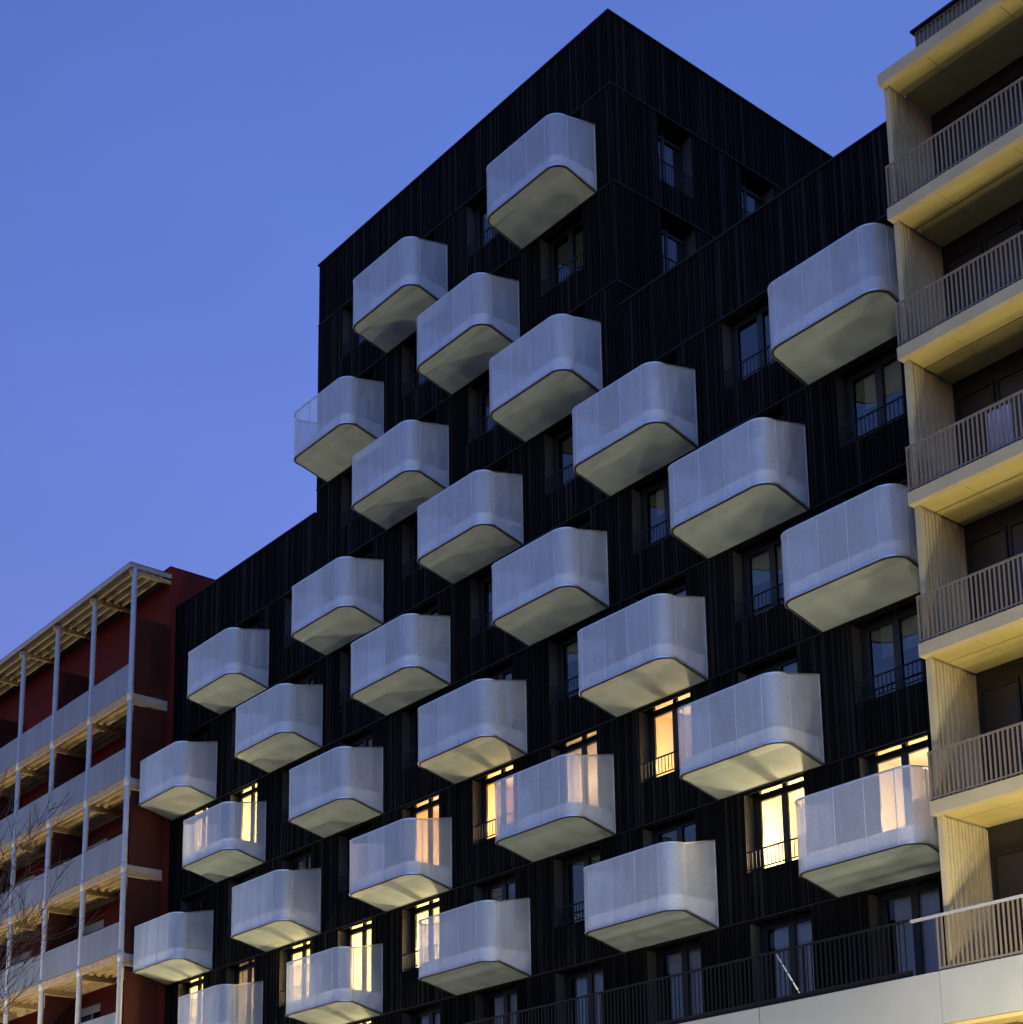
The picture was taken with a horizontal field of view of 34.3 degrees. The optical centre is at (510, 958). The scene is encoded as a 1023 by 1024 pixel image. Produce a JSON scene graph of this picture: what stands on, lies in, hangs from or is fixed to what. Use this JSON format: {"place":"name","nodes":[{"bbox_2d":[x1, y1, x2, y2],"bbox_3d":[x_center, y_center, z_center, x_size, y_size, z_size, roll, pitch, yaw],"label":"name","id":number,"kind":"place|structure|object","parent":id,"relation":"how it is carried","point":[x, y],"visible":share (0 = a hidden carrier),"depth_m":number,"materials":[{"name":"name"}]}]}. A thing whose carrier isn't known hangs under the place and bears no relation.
{"place":"outdoors","nodes":[
{"label":"outdoors","id":0,"kind":"place"},
{"bbox_2d":[0,0,951,659],"label":"sky","id":1,"kind":"structure","parent":0,"point":[177,177],"materials":[{"name":"blue"}]},
{"bbox_2d":[133,8,947,1023],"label":"black apartment building","id":2,"kind":"structure","parent":0,"point":[547,652],"depth_m":42.07,"materials":[{"name":"black"}]},
{"bbox_2d":[183,977,202,998],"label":"window","id":3,"kind":"structure","parent":2,"relation":"in","point":[194,985],"depth_m":55.49,"materials":[{"name":"yellow glass"}]},
{"bbox_2d":[182,807,207,854],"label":"window","id":4,"kind":"structure","parent":2,"relation":"in","point":[207,807],"depth_m":56.81,"materials":[{"name":"yellow"}]},
{"bbox_2d":[187,892,204,947],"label":"window","id":5,"kind":"structure","parent":2,"relation":"in","point":[191,900],"depth_m":55.85,"materials":[{"name":"black glass"}]},
{"bbox_2d":[192,726,208,763],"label":"window","id":6,"kind":"structure","parent":2,"relation":"in","point":[196,737],"depth_m":57.08,"materials":[{"name":"black glass"}]},
{"bbox_2d":[228,871,255,931],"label":"window","id":7,"kind":"structure","parent":2,"relation":"in","point":[239,880],"depth_m":53.36,"materials":[{"name":"black glass"}]},
{"bbox_2d":[231,960,253,1022],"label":"window","id":8,"kind":"structure","parent":2,"relation":"in","point":[244,972],"depth_m":53.01,"materials":[{"name":"yellow"}]},
{"bbox_2d":[232,703,254,759],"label":"window","id":9,"kind":"structure","parent":2,"relation":"in","point":[254,703],"depth_m":54.58,"materials":[{"name":"black"}]},
{"bbox_2d":[235,783,256,840],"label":"window","id":10,"kind":"structure","parent":2,"relation":"in","point":[249,794],"depth_m":54.30,"materials":[{"name":"yellow glass"}]},
{"bbox_2d":[242,615,260,654],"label":"window","id":11,"kind":"structure","parent":2,"relation":"in","point":[257,623],"depth_m":55.13,"materials":[{"name":"black"}]},
{"bbox_2d":[280,941,309,1004],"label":"window","id":12,"kind":"structure","parent":2,"relation":"in","point":[302,950],"depth_m":50.67,"materials":[{"name":"yellow glass"}]},
{"bbox_2d":[282,757,311,821],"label":"window","id":13,"kind":"structure","parent":2,"relation":"in","point":[310,757],"depth_m":51.46,"materials":[{"name":"black"}]},
{"bbox_2d":[285,587,312,647],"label":"window","id":14,"kind":"structure","parent":2,"relation":"in","point":[293,641],"depth_m":52.76,"materials":[{"name":"black"}]},
{"bbox_2d":[289,849,310,907],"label":"window","id":15,"kind":"structure","parent":2,"relation":"in","point":[292,859],"depth_m":50.98,"materials":[{"name":"black"}]},
{"bbox_2d":[291,668,312,721],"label":"window","id":16,"kind":"structure","parent":2,"relation":"in","point":[309,676],"depth_m":52.17,"materials":[{"name":"black glass"}]},
{"bbox_2d":[340,646,367,704],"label":"window","id":17,"kind":"structure","parent":2,"relation":"in","point":[349,649],"depth_m":50.12,"materials":[{"name":"black"}]},
{"bbox_2d":[342,461,365,526],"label":"window","id":18,"kind":"structure","parent":2,"relation":"in","point":[351,514],"depth_m":51.23,"materials":[{"name":"black"}]},
{"bbox_2d":[343,305,364,356],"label":"window","id":19,"kind":"structure","parent":2,"relation":"in","point":[352,342],"depth_m":52.36,"materials":[{"name":"black"}]},
{"bbox_2d":[339,823,371,891],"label":"window","id":20,"kind":"structure","parent":2,"relation":"in","point":[365,829],"depth_m":48.77,"materials":[{"name":"black"}]},
{"bbox_2d":[342,921,370,986],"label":"window","id":21,"kind":"structure","parent":2,"relation":"in","point":[359,935],"depth_m":48.38,"materials":[{"name":"yellow glass"}]},
{"bbox_2d":[347,728,371,786],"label":"window","id":22,"kind":"structure","parent":2,"relation":"in","point":[364,739],"depth_m":49.16,"materials":[{"name":"black glass"}]},
{"bbox_2d":[350,544,372,597],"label":"window","id":23,"kind":"structure","parent":2,"relation":"in","point":[367,554],"depth_m":50.28,"materials":[{"name":"black"}]},
{"bbox_2d":[350,371,372,408],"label":"window","id":24,"kind":"structure","parent":2,"relation":"in","point":[366,377],"depth_m":51.50,"materials":[{"name":"black"}]},
{"bbox_2d":[361,1012,426,1023],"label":"window","id":25,"kind":"structure","parent":2,"relation":"in","point":[419,1020],"depth_m":47.11,"materials":[{"name":"yellow glass"}]},
{"bbox_2d":[402,338,427,396],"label":"window","id":26,"kind":"structure","parent":2,"relation":"in","point":[413,347],"depth_m":49.54,"materials":[{"name":"black glass"}]},
{"bbox_2d":[403,508,435,577],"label":"window","id":27,"kind":"structure","parent":2,"relation":"in","point":[413,524],"depth_m":48.31,"materials":[{"name":"black"}]},
{"bbox_2d":[403,696,437,768],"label":"window","id":28,"kind":"structure","parent":2,"relation":"in","point":[413,751],"depth_m":47.08,"materials":[{"name":"black glass"}]},
{"bbox_2d":[406,795,438,862],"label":"window","id":29,"kind":"structure","parent":2,"relation":"in","point":[429,808],"depth_m":46.57,"materials":[{"name":"yellow"}]},
{"bbox_2d":[410,413,436,459],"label":"window","id":30,"kind":"structure","parent":2,"relation":"in","point":[428,419],"depth_m":48.50,"materials":[{"name":"black"}]},
{"bbox_2d":[410,598,437,654],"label":"window","id":31,"kind":"structure","parent":2,"relation":"in","point":[431,609],"depth_m":47.28,"materials":[{"name":"black"}]},
{"bbox_2d":[411,1005,439,1023],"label":"window","id":32,"kind":"structure","parent":2,"relation":"in","point":[431,1018],"depth_m":44.93,"materials":[{"name":"black glass"}]},
{"bbox_2d":[403,892,515,969],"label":"window","id":33,"kind":"structure","parent":2,"relation":"in","point":[430,908],"depth_m":45.81,"materials":[{"name":"yellow glass"}]},
{"bbox_2d":[469,376,497,441],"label":"window","id":34,"kind":"structure","parent":2,"relation":"in","point":[481,388],"depth_m":46.52,"materials":[{"name":"black"}]},
{"bbox_2d":[468,194,499,257],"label":"window","id":35,"kind":"structure","parent":2,"relation":"in","point":[478,206],"depth_m":47.73,"materials":[{"name":"black"}]},
{"bbox_2d":[472,569,501,636],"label":"window","id":36,"kind":"structure","parent":2,"relation":"in","point":[483,579],"depth_m":45.28,"materials":[{"name":"black"}]},
{"bbox_2d":[476,271,504,314],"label":"window","id":37,"kind":"structure","parent":2,"relation":"in","point":[503,272],"depth_m":46.68,"materials":[{"name":"black"}]},
{"bbox_2d":[474,765,512,841],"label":"window","id":38,"kind":"structure","parent":2,"relation":"in","point":[487,782],"depth_m":44.15,"materials":[{"name":"yellow glass"}]},
{"bbox_2d":[479,459,507,511],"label":"window","id":39,"kind":"structure","parent":2,"relation":"in","point":[505,469],"depth_m":45.43,"materials":[{"name":"black"}]},
{"bbox_2d":[480,660,511,719],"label":"window","id":40,"kind":"structure","parent":2,"relation":"in","point":[504,672],"depth_m":44.29,"materials":[{"name":"black"}]},
{"bbox_2d":[482,873,514,945],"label":"window","id":41,"kind":"structure","parent":2,"relation":"in","point":[502,886],"depth_m":43.27,"materials":[{"name":"black glass"}]},
{"bbox_2d":[483,986,516,1023],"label":"window","id":42,"kind":"structure","parent":2,"relation":"in","point":[507,1003],"depth_m":42.58,"materials":[{"name":"black glass"}]},
{"bbox_2d":[542,212,583,295],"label":"window","id":43,"kind":"structure","parent":2,"relation":"in","point":[552,240],"depth_m":44.35,"materials":[{"name":"black"}]},
{"bbox_2d":[546,413,584,493],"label":"window","id":44,"kind":"structure","parent":2,"relation":"in","point":[557,435],"depth_m":43.50,"materials":[{"name":"black"}]},
{"bbox_2d":[553,309,584,355],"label":"window","id":45,"kind":"structure","parent":2,"relation":"in","point":[582,311],"depth_m":43.61,"materials":[{"name":"black"}]},
{"bbox_2d":[550,621,592,703],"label":"window","id":46,"kind":"structure","parent":2,"relation":"in","point":[567,648],"depth_m":42.27,"materials":[{"name":"black"}]},
{"bbox_2d":[555,514,589,573],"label":"window","id":47,"kind":"structure","parent":2,"relation":"in","point":[579,525],"depth_m":42.46,"materials":[{"name":"black"}]},
{"bbox_2d":[553,731,597,801],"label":"window","id":48,"kind":"structure","parent":2,"relation":"in","point":[587,744],"depth_m":41.41,"materials":[{"name":"yellow"}]},
{"bbox_2d":[555,845,599,925],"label":"window","id":49,"kind":"structure","parent":2,"relation":"in","point":[585,856],"depth_m":40.94,"materials":[{"name":"black"}]},
{"bbox_2d":[565,964,602,1023],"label":"window","id":50,"kind":"structure","parent":2,"relation":"in","point":[592,982],"depth_m":40.13,"materials":[{"name":"black glass"}]},
{"bbox_2d":[634,467,672,552],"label":"window","id":51,"kind":"structure","parent":2,"relation":"in","point":[661,486],"depth_m":40.36,"materials":[{"name":"black"}]},
{"bbox_2d":[640,354,676,411],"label":"window","id":52,"kind":"structure","parent":2,"relation":"in","point":[667,360],"depth_m":40.58,"materials":[{"name":"black"}]},
{"bbox_2d":[644,576,685,645],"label":"window","id":53,"kind":"structure","parent":2,"relation":"in","point":[679,587],"depth_m":39.45,"materials":[{"name":"black"}]},
{"bbox_2d":[651,813,694,891],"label":"window","id":54,"kind":"structure","parent":2,"relation":"in","point":[677,826],"depth_m":38.35,"materials":[{"name":"black"}]},
{"bbox_2d":[662,223,686,272],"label":"window","id":55,"kind":"structure","parent":2,"relation":"in","point":[666,260],"depth_m":44.27,"materials":[{"name":"black"}]},
{"bbox_2d":[658,129,692,197],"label":"window","id":56,"kind":"structure","parent":2,"relation":"in","point":[662,164],"depth_m":44.83,"materials":[{"name":"black"}]},
{"bbox_2d":[656,940,702,1021],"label":"window","id":57,"kind":"structure","parent":2,"relation":"in","point":[685,960],"depth_m":37.66,"materials":[{"name":"black glass"}]},
{"bbox_2d":[641,693,790,780],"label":"window","id":58,"kind":"structure","parent":2,"relation":"in","point":[663,739],"depth_m":39.36,"materials":[{"name":"yellow glass"}]},
{"bbox_2d":[725,296,774,388],"bbox_3d":[5.675,-14.266,38.205,0.425,1.960,1.690,9,-16,-39],"label":"window","id":59,"kind":"structure","parent":2,"relation":"in","point":[757,313],"depth_m":38.41,"materials":[{"name":"black"}]},
{"bbox_2d":[741,180,764,217],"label":"window","id":60,"kind":"structure","parent":2,"relation":"in","point":[761,199],"depth_m":46.97,"materials":[{"name":"black"}]},
{"bbox_2d":[737,406,783,472],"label":"window","id":61,"kind":"structure","parent":2,"relation":"in","point":[778,415],"depth_m":37.60,"materials":[{"name":"black"}]},
{"bbox_2d":[736,526,789,621],"bbox_3d":[5.760,-8.600,36.965,0.425,1.960,1.690,9,-16,-39],"label":"window","id":62,"kind":"structure","parent":2,"relation":"in","point":[764,557],"depth_m":37.32,"materials":[{"name":"black"}]},
{"bbox_2d":[747,649,796,730],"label":"window","id":63,"kind":"structure","parent":2,"relation":"in","point":[787,662],"depth_m":36.52,"materials":[{"name":"black glass"}]},
{"bbox_2d":[747,777,803,870],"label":"window","id":64,"kind":"structure","parent":2,"relation":"in","point":[774,808],"depth_m":36.46,"materials":[{"name":"yellow glass"}]},
{"bbox_2d":[759,912,814,999],"bbox_3d":[5.993,0.222,35.118,0.144,2.590,1.690,9,-16,-39],"label":"window","id":65,"kind":"structure","parent":2,"relation":"in","point":[795,934],"depth_m":35.29,"materials":[{"name":"black glass"}]},
{"bbox_2d":[776,954,799,992],"bbox_3d":[5.420,0.348,32.125,0.560,0.975,0.038,-10,-15,36],"label":"leaning stick","id":66,"kind":"object","parent":2,"relation":"on","point":[787,973],"visible":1,"depth_m":32.15,"materials":[{"name":"white paint"}]},
{"bbox_2d":[837,221,891,292],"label":"window","id":67,"kind":"structure","parent":2,"relation":"in","point":[887,222],"depth_m":35.90,"materials":[{"name":"black glass"}]},
{"bbox_2d":[839,342,903,446],"bbox_3d":[7.746,-11.986,35.197,0.425,1.960,1.690,9,-16,-39],"label":"window","id":68,"kind":"structure","parent":2,"relation":"in","point":[881,374],"depth_m":35.31,"materials":[{"name":"black"}]},
{"bbox_2d":[851,469,907,553],"bbox_3d":[7.896,-8.926,34.616,0.155,2.390,1.690,9,-16,-39],"label":"window","id":69,"kind":"structure","parent":2,"relation":"in","point":[901,478],"depth_m":34.72,"materials":[{"name":"black"}]},
{"bbox_2d":[856,600,922,702],"bbox_3d":[7.831,-6.321,33.958,0.425,1.960,1.690,9,-16,-39],"label":"window","id":70,"kind":"structure","parent":2,"relation":"in","point":[899,626],"depth_m":34.07,"materials":[{"name":"black"}]},
{"bbox_2d":[862,736,932,827],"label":"window","id":71,"kind":"structure","parent":2,"relation":"in","point":[914,752],"depth_m":34.05,"materials":[{"name":"yellow glass"}]},
{"bbox_2d":[877,880,943,975],"bbox_3d":[8.022,-0.331,32.732,0.146,2.590,1.690,9,-16,-39],"label":"window","id":72,"kind":"structure","parent":2,"relation":"in","point":[921,937],"depth_m":32.79,"materials":[{"name":"black glass"}]},
{"bbox_2d":[877,0,1022,1023],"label":"beige apartment building","id":73,"kind":"structure","parent":0,"point":[954,123],"depth_m":31.26,"materials":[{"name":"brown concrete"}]},
{"bbox_2d":[934,106,973,171],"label":"window","id":74,"kind":"structure","parent":73,"relation":"in","point":[967,109],"depth_m":33.57,"materials":[{"name":"black glass"}]},
{"bbox_2d":[945,240,986,317],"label":"window","id":75,"kind":"structure","parent":73,"relation":"in","point":[971,252],"depth_m":32.90,"materials":[{"name":"black glass"}]},
{"bbox_2d":[956,379,995,466],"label":"window","id":76,"kind":"structure","parent":73,"relation":"in","point":[982,396],"depth_m":32.28,"materials":[{"name":"black glass"}]},
{"bbox_2d":[967,525,1012,621],"bbox_3d":[9.129,-6.944,31.456,0.048,2.450,0.850,9,-16,-39],"label":"window","id":77,"kind":"structure","parent":73,"relation":"in","point":[985,550],"depth_m":31.57,"materials":[{"name":"black glass"}]},
{"bbox_2d":[971,80,1012,149],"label":"window","id":78,"kind":"structure","parent":73,"relation":"in","point":[1006,83],"depth_m":32.89,"materials":[{"name":"black glass"}]},
{"bbox_2d":[979,676,1022,783],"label":"window","id":79,"kind":"structure","parent":73,"relation":"in","point":[1000,703],"depth_m":30.91,"materials":[{"name":"black glass"}]},
{"bbox_2d":[988,403,1014,452],"bbox_3d":[9.024,-9.620,30.448,0.068,1.090,0.500,9,-16,-39],"label":"hanging cloth","id":80,"kind":"object","parent":73,"relation":"hanging from","point":[1003,424],"visible":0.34,"depth_m":30.48,"materials":[{"name":"grey fabric"}]},
{"bbox_2d":[983,216,1022,295],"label":"window","id":81,"kind":"structure","parent":73,"relation":"in","point":[1014,227],"depth_m":32.24,"materials":[{"name":"black glass"}]},
{"bbox_2d":[992,845,1022,958],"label":"window","id":82,"kind":"structure","parent":73,"relation":"in","point":[1007,864],"depth_m":30.32,"materials":[{"name":"black glass"}]},
{"bbox_2d":[995,364,1022,441],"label":"window","id":83,"kind":"structure","parent":73,"relation":"in","point":[1010,382],"depth_m":31.67,"materials":[{"name":"black glass"}]},
{"bbox_2d":[1007,517,1022,606],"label":"window","id":84,"kind":"structure","parent":73,"relation":"in","point":[1015,528],"depth_m":31.14,"materials":[{"name":"black glass"}]},
{"bbox_2d":[1010,70,1022,123],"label":"window","id":85,"kind":"structure","parent":73,"relation":"in","point":[1020,74],"depth_m":32.45,"materials":[{"name":"black glass"}]},
{"bbox_2d":[1020,675,1022,701],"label":"window","id":86,"kind":"structure","parent":73,"relation":"in","point":[1021,676],"depth_m":30.64,"materials":[{"name":"black glass"}]},
{"label":"road","id":87,"kind":"structure","parent":0,"visible":0},
{"bbox_2d":[0,765,107,1015],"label":"bare tree","id":88,"kind":"object","parent":87,"relation":"on","point":[6,956],"visible":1,"depth_m":39.38,"materials":[{"name":"brown plant"}]},
{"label":"pavement","id":89,"kind":"structure","parent":0,"visible":0},
{"bbox_2d":[0,561,214,1023],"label":"red gallery building","id":90,"kind":"structure","parent":89,"relation":"on","point":[86,698],"depth_m":60.01,"materials":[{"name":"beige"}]},
{"bbox_2d":[11,951,30,965],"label":"window","id":91,"kind":"structure","parent":90,"relation":"in","point":[21,958],"depth_m":65.31,"materials":[{"name":"beige glass"}]},
{"bbox_2d":[14,874,34,914],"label":"window","id":92,"kind":"structure","parent":90,"relation":"in","point":[30,877],"depth_m":65.90,"materials":[{"name":"beige glass"}]},
{"bbox_2d":[81,1003,100,1022],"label":"window","id":93,"kind":"structure","parent":90,"relation":"in","point":[90,1010],"depth_m":59.98,"materials":[{"name":"beige glass"}]},
{"bbox_2d":[84,919,103,935],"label":"window","id":94,"kind":"structure","parent":90,"relation":"in","point":[94,927],"depth_m":60.54,"materials":[{"name":"beige glass"}]},
{"bbox_2d":[86,838,106,880],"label":"window","id":95,"kind":"structure","parent":90,"relation":"in","point":[104,840],"depth_m":61.22,"materials":[{"name":"beige"}]}
]}

